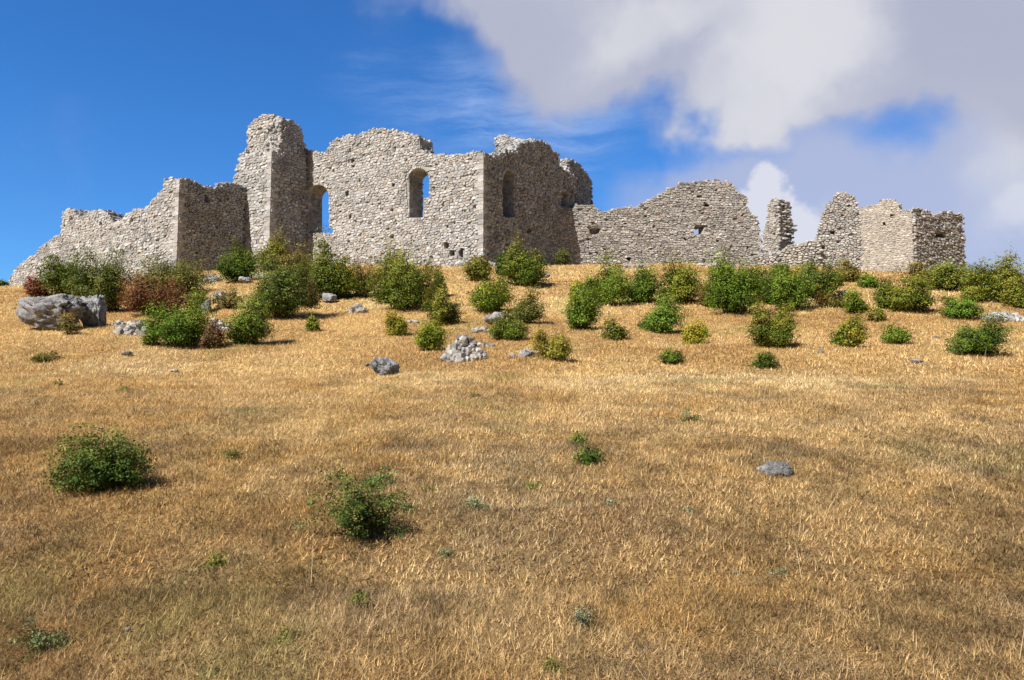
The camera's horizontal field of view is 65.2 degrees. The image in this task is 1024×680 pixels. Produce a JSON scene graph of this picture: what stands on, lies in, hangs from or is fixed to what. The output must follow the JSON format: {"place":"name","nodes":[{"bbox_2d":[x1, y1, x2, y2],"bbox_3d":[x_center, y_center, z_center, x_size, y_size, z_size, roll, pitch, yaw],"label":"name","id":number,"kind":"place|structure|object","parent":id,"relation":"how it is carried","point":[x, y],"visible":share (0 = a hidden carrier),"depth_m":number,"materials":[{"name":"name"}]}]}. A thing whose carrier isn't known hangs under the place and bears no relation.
{"place":"outdoors","nodes":[
{"label":"outdoors","id":0,"kind":"place"},
{"bbox_2d":[0,262,1023,679],"bbox_3d":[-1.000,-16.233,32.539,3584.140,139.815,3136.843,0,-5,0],"label":"ground","id":1,"kind":"structure","parent":0,"point":[502,577],"depth_m":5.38,"materials":[{"name":"beige plant"}]},
{"bbox_2d":[20,273,49,295],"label":"bush","id":2,"kind":"object","parent":1,"relation":"on","point":[33,288],"visible":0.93,"depth_m":31.67,"materials":[{"name":"brown plant"}]},
{"bbox_2d":[7,610,75,660],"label":"weed","id":3,"kind":"object","parent":1,"relation":"on","point":[35,640],"visible":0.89,"depth_m":3.72,"materials":[{"name":"green plant"}]},
{"bbox_2d":[26,349,65,362],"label":"bush","id":4,"kind":"object","parent":1,"relation":"on","point":[43,357],"visible":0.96,"depth_m":16.49,"materials":[{"name":"green plant"}]},
{"bbox_2d":[16,293,87,329],"bbox_3d":[-12.485,-0.737,21.804,1.854,1.043,1.085,0,-5,0],"label":"boulder","id":5,"kind":"object","parent":1,"relation":"on","point":[42,312],"visible":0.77,"depth_m":21.51,"materials":[{"name":"stone"}]},
{"bbox_2d":[29,249,92,294],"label":"bush","id":6,"kind":"object","parent":1,"relation":"on","point":[57,283],"visible":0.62,"depth_m":31.52,"materials":[{"name":"green plant"}]},
{"bbox_2d":[57,310,81,334],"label":"bush","id":7,"kind":"object","parent":1,"relation":"on","point":[66,326],"visible":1,"depth_m":20.78,"materials":[{"name":"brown plant"}]},
{"bbox_2d":[80,294,107,326],"bbox_3d":[-11.817,-0.754,22.412,0.805,1.107,0.439,1,-5,-7],"label":"boulder","id":8,"kind":"object","parent":1,"relation":"on","point":[96,308],"visible":0.65,"depth_m":22.34,"materials":[{"name":"stone"}]},
{"bbox_2d":[29,418,160,496],"bbox_3d":[-3.232,0.925,6.239,0.948,0.643,0.822,-2,-5,18],"label":"bush","id":9,"kind":"object","parent":1,"relation":"on","point":[108,467],"visible":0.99,"depth_m":6.14,"materials":[{"name":"green plant"}]},
{"bbox_2d":[60,240,134,311],"bbox_3d":[-13.365,-2.046,26.158,2.303,2.413,1.931,-2,-5,20],"label":"bush","id":10,"kind":"object","parent":1,"relation":"on","point":[101,280],"visible":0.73,"depth_m":25.95,"materials":[{"name":"green plant"}]},
{"bbox_2d":[8,177,246,285],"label":"ruined wing","id":11,"kind":"structure","parent":1,"relation":"on","point":[175,219],"depth_m":51.70,"materials":[{"name":"stone"}]},
{"bbox_2d":[113,320,159,335],"bbox_3d":[-9.945,-0.283,21.391,1.406,0.548,1.061,0,-5,0],"label":"rubble heap","id":12,"kind":"object","parent":1,"relation":"on","point":[131,327],"visible":0.59,"depth_m":21.15,"materials":[{"name":"stone"}]},
{"bbox_2d":[140,325,160,344],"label":"bush","id":13,"kind":"object","parent":1,"relation":"on","point":[147,340],"visible":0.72,"depth_m":18.85,"materials":[{"name":"green plant"}]},
{"bbox_2d":[116,266,194,315],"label":"bush","id":14,"kind":"object","parent":1,"relation":"on","point":[139,295],"visible":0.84,"depth_m":24.51,"materials":[{"name":"brown plant"}]},
{"bbox_2d":[133,247,219,291],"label":"bush","id":15,"kind":"object","parent":1,"relation":"on","point":[181,271],"visible":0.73,"depth_m":32.35,"materials":[{"name":"green plant"}]},
{"bbox_2d":[137,281,218,346],"bbox_3d":[-7.888,-0.639,19.062,1.848,1.691,1.644,0,-5,0],"label":"bush","id":16,"kind":"object","parent":1,"relation":"on","point":[177,329],"visible":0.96,"depth_m":18.73,"materials":[{"name":"green plant"}]},
{"bbox_2d":[183,281,210,312],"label":"bush","id":17,"kind":"object","parent":1,"relation":"on","point":[200,292],"visible":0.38,"depth_m":25.83,"materials":[{"name":"green plant"}]},
{"bbox_2d":[197,318,225,348],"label":"bush","id":18,"kind":"object","parent":1,"relation":"on","point":[210,337],"visible":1,"depth_m":18.70,"materials":[{"name":"brown plant"}]},
{"bbox_2d":[202,546,229,566],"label":"weed","id":19,"kind":"object","parent":1,"relation":"on","point":[215,559],"visible":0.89,"depth_m":4.77,"materials":[{"name":"green plant"}]},
{"bbox_2d":[208,283,249,308],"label":"bush","id":20,"kind":"object","parent":1,"relation":"on","point":[228,300],"visible":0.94,"depth_m":26.41,"materials":[{"name":"green plant"}]},
{"bbox_2d":[219,445,241,457],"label":"weed","id":21,"kind":"object","parent":1,"relation":"on","point":[230,453],"visible":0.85,"depth_m":7.23,"materials":[{"name":"green plant"}]},
{"bbox_2d":[211,236,265,281],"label":"bush","id":22,"kind":"object","parent":1,"relation":"on","point":[237,264],"visible":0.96,"depth_m":35.40,"materials":[{"name":"green plant"}]},
{"bbox_2d":[217,279,278,345],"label":"bush","id":23,"kind":"object","parent":1,"relation":"on","point":[251,327],"visible":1,"depth_m":19.61,"materials":[{"name":"green plant"}]},
{"bbox_2d":[234,114,307,267],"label":"ruined tower","id":24,"kind":"structure","parent":1,"relation":"on","point":[269,174],"depth_m":53.59,"materials":[{"name":"stone"}]},
{"bbox_2d":[252,226,293,269],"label":"bush","id":25,"kind":"object","parent":1,"relation":"on","point":[277,246],"visible":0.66,"depth_m":40.72,"materials":[{"name":"green plant"}]},
{"bbox_2d":[241,239,320,318],"bbox_3d":[-6.957,-1.860,24.637,2.343,2.555,2.234,3,-6,-34],"label":"bush","id":26,"kind":"object","parent":1,"relation":"on","point":[282,293],"visible":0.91,"depth_m":24.22,"materials":[{"name":"green plant"}]},
{"bbox_2d":[270,625,302,643],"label":"weed","id":27,"kind":"object","parent":1,"relation":"on","point":[284,631],"visible":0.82,"depth_m":3.77,"materials":[{"name":"green plant"}]},
{"bbox_2d":[276,239,313,284],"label":"bush","id":28,"kind":"object","parent":1,"relation":"on","point":[290,258],"visible":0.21,"depth_m":33.15,"materials":[{"name":"green plant"}]},
{"bbox_2d":[301,275,322,307],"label":"bush","id":29,"kind":"object","parent":1,"relation":"on","point":[316,301],"visible":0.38,"depth_m":26.96,"materials":[{"name":"green plant"}]},
{"bbox_2d":[302,315,323,331],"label":"bush","id":30,"kind":"object","parent":1,"relation":"on","point":[313,323],"visible":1,"depth_m":21.83,"materials":[{"name":"green plant"}]},
{"bbox_2d":[322,293,336,301],"bbox_3d":[-6.715,-1.569,29.348,0.592,0.357,0.462,0,-5,0],"label":"boulder","id":31,"kind":"object","parent":1,"relation":"on","point":[328,297],"visible":1,"depth_m":29.23,"materials":[{"name":"stone"}]},
{"bbox_2d":[302,223,363,298],"bbox_3d":[-6.724,-2.955,30.372,2.411,3.079,2.396,0,-5,0],"label":"bush","id":32,"kind":"object","parent":1,"relation":"on","point":[337,280],"visible":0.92,"depth_m":29.96,"materials":[{"name":"green plant"}]},
{"bbox_2d":[340,587,372,605],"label":"weed","id":33,"kind":"object","parent":1,"relation":"on","point":[357,594],"visible":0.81,"depth_m":4.17,"materials":[{"name":"green plant"}]},
{"bbox_2d":[345,303,367,313],"bbox_3d":[-5.057,-0.973,26.032,0.789,0.454,0.640,0,-5,0],"label":"rubble heap","id":34,"kind":"object","parent":1,"relation":"on","point":[358,308],"visible":0.81,"depth_m":25.94,"materials":[{"name":"stone"}]},
{"bbox_2d":[299,458,414,546],"bbox_3d":[-1.033,1.075,5.307,0.729,0.600,0.706,3,-6,-31],"label":"bush","id":35,"kind":"object","parent":1,"relation":"on","point":[363,517],"visible":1,"depth_m":5.20,"materials":[{"name":"green plant"}]},
{"bbox_2d":[350,255,375,297],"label":"bush","id":36,"kind":"object","parent":1,"relation":"on","point":[361,293],"visible":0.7,"depth_m":30.30,"materials":[{"name":"green plant"}]},
{"bbox_2d":[359,259,378,281],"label":"bush","id":37,"kind":"object","parent":1,"relation":"on","point":[371,264],"visible":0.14,"depth_m":34.69,"materials":[{"name":"green plant"}]},
{"bbox_2d":[358,464,401,488],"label":"bush","id":38,"kind":"object","parent":1,"relation":"on","point":[385,477],"visible":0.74,"depth_m":6.46,"materials":[{"name":"green plant"}]},
{"bbox_2d":[370,357,399,375],"bbox_3d":[-2.168,0.470,13.627,0.507,0.374,0.387,0,-5,0],"label":"boulder","id":39,"kind":"object","parent":1,"relation":"on","point":[383,366],"visible":0.88,"depth_m":13.51,"materials":[{"name":"stone"}]},
{"bbox_2d":[383,307,410,335],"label":"bush","id":40,"kind":"object","parent":1,"relation":"on","point":[395,324],"visible":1,"depth_m":21.40,"materials":[{"name":"green plant"}]},
{"bbox_2d":[356,237,447,310],"bbox_3d":[-3.701,-2.122,26.464,2.754,2.512,2.506,-2,-6,26],"label":"bush","id":41,"kind":"object","parent":1,"relation":"on","point":[401,285],"visible":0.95,"depth_m":26.01,"materials":[{"name":"green plant"}]},
{"bbox_2d":[397,492,417,512],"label":"weed","id":42,"kind":"object","parent":1,"relation":"on","point":[408,507],"visible":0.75,"depth_m":5.74,"materials":[{"name":"green plant"}]},
{"bbox_2d":[411,315,452,350],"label":"bush","id":43,"kind":"object","parent":1,"relation":"on","point":[431,337],"visible":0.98,"depth_m":18.85,"materials":[{"name":"green plant"}]},
{"bbox_2d":[430,269,447,295],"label":"bush","id":44,"kind":"object","parent":1,"relation":"on","point":[444,283],"visible":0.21,"depth_m":30.21,"materials":[{"name":"green plant"}]},
{"bbox_2d":[418,280,466,324],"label":"bush","id":45,"kind":"object","parent":1,"relation":"on","point":[437,306],"visible":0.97,"depth_m":22.94,"materials":[{"name":"green plant"}]},
{"bbox_2d":[304,127,592,266],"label":"ruined keep","id":46,"kind":"structure","parent":1,"relation":"on","point":[487,204],"depth_m":50.97,"materials":[{"name":"stone"}]},
{"bbox_2d":[440,334,487,362],"bbox_3d":[-0.980,0.205,16.338,1.001,0.665,0.840,0,-5,0],"label":"rubble heap","id":47,"kind":"object","parent":1,"relation":"on","point":[462,348],"visible":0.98,"depth_m":16.12,"materials":[{"name":"stone"}]},
{"bbox_2d":[450,255,495,266],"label":"rubble heap","id":48,"kind":"object","parent":1,"relation":"on","point":[466,260],"visible":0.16,"depth_m":45.94,"materials":[{"name":"stone"}]},
{"bbox_2d":[460,493,488,509],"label":"weed","id":49,"kind":"object","parent":1,"relation":"on","point":[474,499],"visible":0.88,"depth_m":5.75,"materials":[{"name":"green plant"}]},
{"bbox_2d":[456,252,495,280],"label":"bush","id":50,"kind":"object","parent":1,"relation":"on","point":[477,267],"visible":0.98,"depth_m":34.95,"materials":[{"name":"green plant"}]},
{"bbox_2d":[466,268,517,314],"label":"bush","id":51,"kind":"object","parent":1,"relation":"on","point":[489,297],"visible":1,"depth_m":25.17,"materials":[{"name":"green plant"}]},
{"bbox_2d":[484,312,509,323],"bbox_3d":[-0.381,-0.608,22.877,0.840,0.408,0.540,0,-5,0],"label":"boulder","id":52,"kind":"object","parent":1,"relation":"on","point":[491,317],"visible":0.43,"depth_m":22.76,"materials":[{"name":"stone"}]},
{"bbox_2d":[494,251,511,275],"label":"bush","id":53,"kind":"object","parent":1,"relation":"on","point":[500,258],"visible":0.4,"depth_m":39.40,"materials":[{"name":"green plant"}]},
{"bbox_2d":[486,304,531,339],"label":"bush","id":54,"kind":"object","parent":1,"relation":"on","point":[510,326],"visible":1,"depth_m":20.91,"materials":[{"name":"green plant"}]},
{"bbox_2d":[496,229,553,285],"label":"bush","id":55,"kind":"object","parent":1,"relation":"on","point":[524,271],"visible":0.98,"depth_m":32.58,"materials":[{"name":"green plant"}]},
{"bbox_2d":[518,349,535,356],"bbox_3d":[0.321,0.303,16.988,0.385,0.245,0.336,0,-5,0],"label":"boulder","id":56,"kind":"object","parent":1,"relation":"on","point":[526,353],"visible":0.79,"depth_m":16.89,"materials":[{"name":"stone"}]},
{"bbox_2d":[509,284,548,323],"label":"bush","id":57,"kind":"object","parent":1,"relation":"on","point":[527,312],"visible":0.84,"depth_m":23.38,"materials":[{"name":"green plant"}]},
{"bbox_2d":[528,325,574,361],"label":"bush","id":58,"kind":"object","parent":1,"relation":"on","point":[554,347],"visible":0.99,"depth_m":16.02,"materials":[{"name":"green plant"}]},
{"bbox_2d":[540,650,568,672],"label":"weed","id":59,"kind":"object","parent":1,"relation":"on","point":[551,662],"visible":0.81,"depth_m":3.50,"materials":[{"name":"green plant"}]},
{"bbox_2d":[551,248,571,265],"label":"bush","id":60,"kind":"object","parent":1,"relation":"on","point":[560,258],"visible":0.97,"depth_m":46.79,"materials":[{"name":"green plant"}]},
{"bbox_2d":[567,279,582,300],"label":"bush","id":61,"kind":"object","parent":1,"relation":"on","point":[574,283],"visible":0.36,"depth_m":28.26,"materials":[{"name":"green plant"}]},
{"bbox_2d":[568,430,587,443],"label":"bush","id":62,"kind":"object","parent":1,"relation":"on","point":[578,438],"visible":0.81,"depth_m":7.90,"materials":[{"name":"green plant"}]},
{"bbox_2d":[560,280,607,329],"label":"bush","id":63,"kind":"object","parent":1,"relation":"on","point":[583,313],"visible":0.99,"depth_m":22.45,"materials":[{"name":"green plant"}]},
{"bbox_2d":[570,601,598,627],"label":"weed","id":64,"kind":"object","parent":1,"relation":"on","point":[583,619],"visible":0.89,"depth_m":3.92,"materials":[{"name":"green plant"}]},
{"bbox_2d":[571,439,606,466],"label":"bush","id":65,"kind":"object","parent":1,"relation":"on","point":[588,454],"visible":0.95,"depth_m":7.11,"materials":[{"name":"green plant"}]},
{"bbox_2d":[571,247,635,304],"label":"bush","id":66,"kind":"object","parent":1,"relation":"on","point":[613,288],"visible":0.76,"depth_m":27.27,"materials":[{"name":"green plant"}]},
{"bbox_2d":[599,312,631,340],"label":"bush","id":67,"kind":"object","parent":1,"relation":"on","point":[614,332],"visible":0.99,"depth_m":21.05,"materials":[{"name":"green plant"}]},
{"bbox_2d":[624,262,662,303],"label":"bush","id":68,"kind":"object","parent":1,"relation":"on","point":[644,290],"visible":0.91,"depth_m":28.16,"materials":[{"name":"green plant"}]},
{"bbox_2d":[560,179,761,265],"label":"curtain wall","id":69,"kind":"structure","parent":1,"relation":"on","point":[714,212],"depth_m":55.16,"materials":[{"name":"stone"}]},
{"bbox_2d":[631,287,691,333],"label":"bush","id":70,"kind":"object","parent":1,"relation":"on","point":[661,319],"visible":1,"depth_m":22.32,"materials":[{"name":"green plant"}]},
{"bbox_2d":[654,284,673,304],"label":"bush","id":71,"kind":"object","parent":1,"relation":"on","point":[661,292],"visible":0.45,"depth_m":27.17,"materials":[{"name":"green plant"}]},
{"bbox_2d":[656,347,686,363],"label":"bush","id":72,"kind":"object","parent":1,"relation":"on","point":[674,356],"visible":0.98,"depth_m":15.98,"materials":[{"name":"green plant"}]},
{"bbox_2d":[656,244,705,302],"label":"bush","id":73,"kind":"object","parent":1,"relation":"on","point":[682,282],"visible":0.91,"depth_m":28.01,"materials":[{"name":"green plant"}]},
{"bbox_2d":[678,408,701,422],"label":"weed","id":74,"kind":"object","parent":1,"relation":"on","point":[695,415],"visible":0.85,"depth_m":9.10,"materials":[{"name":"green plant"}]},
{"bbox_2d":[680,315,711,344],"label":"bush","id":75,"kind":"object","parent":1,"relation":"on","point":[694,335],"visible":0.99,"depth_m":20.60,"materials":[{"name":"yellow plant"}]},
{"bbox_2d":[693,275,712,305],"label":"bush","id":76,"kind":"object","parent":1,"relation":"on","point":[700,295],"visible":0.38,"depth_m":27.58,"materials":[{"name":"green plant"}]},
{"bbox_2d":[693,241,774,313],"bbox_3d":[7.106,-2.028,25.604,2.584,2.564,2.249,0,-5,0],"label":"bush","id":77,"kind":"object","parent":1,"relation":"on","point":[732,291],"visible":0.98,"depth_m":25.36,"materials":[{"name":"green plant"}]},
{"bbox_2d":[743,347,781,368],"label":"bush","id":78,"kind":"object","parent":1,"relation":"on","point":[765,359],"visible":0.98,"depth_m":15.52,"materials":[{"name":"green plant"}]},
{"bbox_2d":[751,259,775,303],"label":"bush","id":79,"kind":"object","parent":1,"relation":"on","point":[768,278],"visible":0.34,"depth_m":27.80,"materials":[{"name":"green plant"}]},
{"bbox_2d":[740,291,803,347],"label":"bush","id":80,"kind":"object","parent":1,"relation":"on","point":[778,329],"visible":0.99,"depth_m":18.87,"materials":[{"name":"green plant"}]},
{"bbox_2d":[756,461,793,476],"bbox_3d":[2.263,1.106,6.854,0.294,0.143,0.200,0,-5,0],"label":"boulder","id":81,"kind":"object","parent":1,"relation":"on","point":[774,467],"visible":0.85,"depth_m":6.81,"materials":[{"name":"stone"}]},
{"bbox_2d":[761,198,797,253],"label":"wall pillar","id":82,"kind":"structure","parent":1,"relation":"on","point":[777,234],"depth_m":55.16,"materials":[{"name":"stone"}]},
{"bbox_2d":[767,259,792,280],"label":"bush","id":83,"kind":"object","parent":1,"relation":"on","point":[773,269],"visible":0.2,"depth_m":36.23,"materials":[{"name":"green plant"}]},
{"bbox_2d":[758,239,822,266],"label":"wall","id":84,"kind":"structure","parent":1,"relation":"on","point":[791,255],"depth_m":53.33,"materials":[{"name":"stone"}]},
{"bbox_2d":[768,264,817,311],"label":"bush","id":85,"kind":"object","parent":1,"relation":"on","point":[797,290],"visible":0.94,"depth_m":26.50,"materials":[{"name":"green plant"}]},
{"bbox_2d":[787,254,809,281],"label":"bush","id":86,"kind":"object","parent":1,"relation":"on","point":[796,268],"visible":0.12,"depth_m":32.15,"materials":[{"name":"green plant"}]},
{"bbox_2d":[797,255,843,297],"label":"bush","id":87,"kind":"object","parent":1,"relation":"on","point":[825,281],"visible":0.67,"depth_m":28.70,"materials":[{"name":"green plant"}]},
{"bbox_2d":[813,288,845,307],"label":"bush","id":88,"kind":"object","parent":1,"relation":"on","point":[825,299],"visible":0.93,"depth_m":27.07,"materials":[{"name":"green plant"}]},
{"bbox_2d":[825,308,871,347],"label":"bush","id":89,"kind":"object","parent":1,"relation":"on","point":[850,332],"visible":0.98,"depth_m":19.03,"materials":[{"name":"green plant"}]},
{"bbox_2d":[833,257,867,281],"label":"bush","id":90,"kind":"object","parent":1,"relation":"on","point":[851,272],"visible":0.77,"depth_m":36.22,"materials":[{"name":"green plant"}]},
{"bbox_2d":[840,287,870,312],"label":"bush","id":91,"kind":"object","parent":1,"relation":"on","point":[853,301],"visible":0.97,"depth_m":25.80,"materials":[{"name":"green plant"}]},
{"bbox_2d":[852,272,879,287],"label":"bush","id":92,"kind":"object","parent":1,"relation":"on","point":[866,280],"visible":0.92,"depth_m":32.62,"materials":[{"name":"green plant"}]},
{"bbox_2d":[864,304,891,321],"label":"bush","id":93,"kind":"object","parent":1,"relation":"on","point":[875,314],"visible":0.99,"depth_m":24.56,"materials":[{"name":"green plant"}]},
{"bbox_2d":[869,275,898,308],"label":"bush","id":94,"kind":"object","parent":1,"relation":"on","point":[877,299],"visible":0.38,"depth_m":26.38,"materials":[{"name":"green plant"}]},
{"bbox_2d":[815,191,965,271],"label":"corner bastion","id":95,"kind":"object","parent":1,"relation":"on","point":[886,235],"visible":0.72,"depth_m":51.63,"materials":[{"name":"stone"}]},
{"bbox_2d":[875,320,914,343],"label":"bush","id":96,"kind":"object","parent":1,"relation":"on","point":[895,335],"visible":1,"depth_m":20.20,"materials":[{"name":"green plant"}]},
{"bbox_2d":[880,265,937,311],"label":"bush","id":97,"kind":"object","parent":1,"relation":"on","point":[912,296],"visible":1,"depth_m":25.41,"materials":[{"name":"green plant"}]},
{"bbox_2d":[898,257,933,286],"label":"bush","id":98,"kind":"object","parent":1,"relation":"on","point":[917,268],"visible":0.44,"depth_m":34.14,"materials":[{"name":"green plant"}]},
{"bbox_2d":[926,256,971,291],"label":"bush","id":99,"kind":"object","parent":1,"relation":"on","point":[946,277],"visible":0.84,"depth_m":31.95,"materials":[{"name":"green plant"}]},
{"bbox_2d":[936,292,989,319],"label":"bush","id":100,"kind":"object","parent":1,"relation":"on","point":[966,309],"visible":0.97,"depth_m":24.05,"materials":[{"name":"green plant"}]},
{"bbox_2d":[956,276,988,302],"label":"bush","id":101,"kind":"object","parent":1,"relation":"on","point":[971,291],"visible":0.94,"depth_m":27.79,"materials":[{"name":"green plant"}]},
{"bbox_2d":[954,262,992,290],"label":"bush","id":102,"kind":"object","parent":1,"relation":"on","point":[959,281],"visible":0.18,"depth_m":31.58,"materials":[{"name":"green plant"}]},
{"bbox_2d":[941,308,1013,355],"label":"bush","id":103,"kind":"object","parent":1,"relation":"on","point":[972,340],"visible":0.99,"depth_m":17.42,"materials":[{"name":"green plant"}]},
{"bbox_2d":[960,246,1023,302],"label":"bush","id":104,"kind":"object","parent":1,"relation":"on","point":[991,286],"visible":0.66,"depth_m":27.69,"materials":[{"name":"green plant"}]},
{"bbox_2d":[978,311,1023,321],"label":"rubble heap","id":105,"kind":"object","parent":1,"relation":"on","point":[1017,317],"visible":0.62,"depth_m":23.77,"materials":[{"name":"stone"}]},
{"bbox_2d":[996,273,1023,308],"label":"bush","id":106,"kind":"object","parent":1,"relation":"on","point":[1013,294],"visible":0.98,"depth_m":26.58,"materials":[{"name":"green plant"}]},
{"bbox_2d":[0,0,1023,281],"label":"sky","id":107,"kind":"structure","parent":0,"point":[918,104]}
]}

